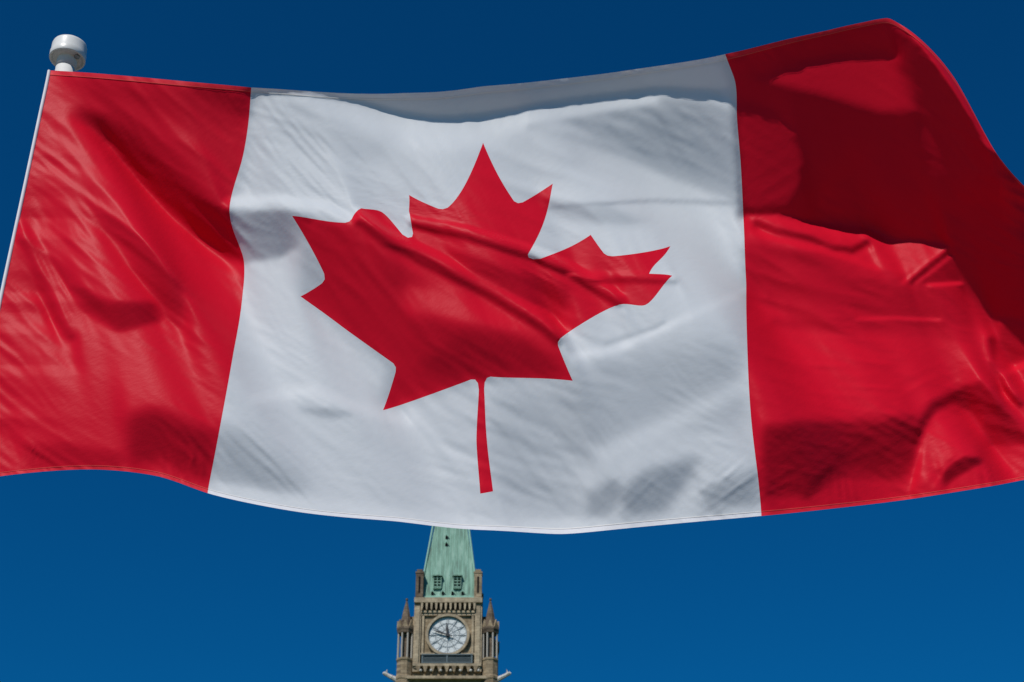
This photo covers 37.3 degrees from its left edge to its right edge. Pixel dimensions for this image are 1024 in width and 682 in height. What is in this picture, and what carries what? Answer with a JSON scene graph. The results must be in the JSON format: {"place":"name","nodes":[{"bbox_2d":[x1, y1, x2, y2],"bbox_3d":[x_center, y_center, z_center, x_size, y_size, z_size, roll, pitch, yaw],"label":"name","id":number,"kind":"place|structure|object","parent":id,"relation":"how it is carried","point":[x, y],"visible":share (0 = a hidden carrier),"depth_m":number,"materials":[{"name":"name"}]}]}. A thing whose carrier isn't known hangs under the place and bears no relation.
{"place":"outdoors","nodes":[
{"label":"outdoors","id":0,"kind":"place"},
{"bbox_2d":[0,0,1023,681],"label":"sky","id":1,"kind":"structure","parent":0,"point":[106,575],"materials":[{"name":"blue"}]},
{"bbox_3d":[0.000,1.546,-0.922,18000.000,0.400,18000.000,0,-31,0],"label":"ground","id":2,"kind":"structure","parent":0,"visible":0},
{"bbox_2d":[383,526,510,681],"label":"clock tower","id":3,"kind":"structure","parent":2,"relation":"on","point":[448,632],"depth_m":192.95,"materials":[{"name":"stone"}]},
{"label":"plaza","id":4,"kind":"structure","parent":0,"visible":0},
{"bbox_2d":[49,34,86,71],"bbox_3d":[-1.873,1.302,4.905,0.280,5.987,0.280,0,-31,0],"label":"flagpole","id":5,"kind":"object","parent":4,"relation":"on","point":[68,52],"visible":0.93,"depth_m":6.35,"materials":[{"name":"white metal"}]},
{"bbox_2d":[0,18,1023,533],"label":"flag","id":6,"kind":"object","parent":5,"relation":"attached to","point":[782,276],"visible":1,"depth_m":5.75,"materials":[{"name":"red fabric"}]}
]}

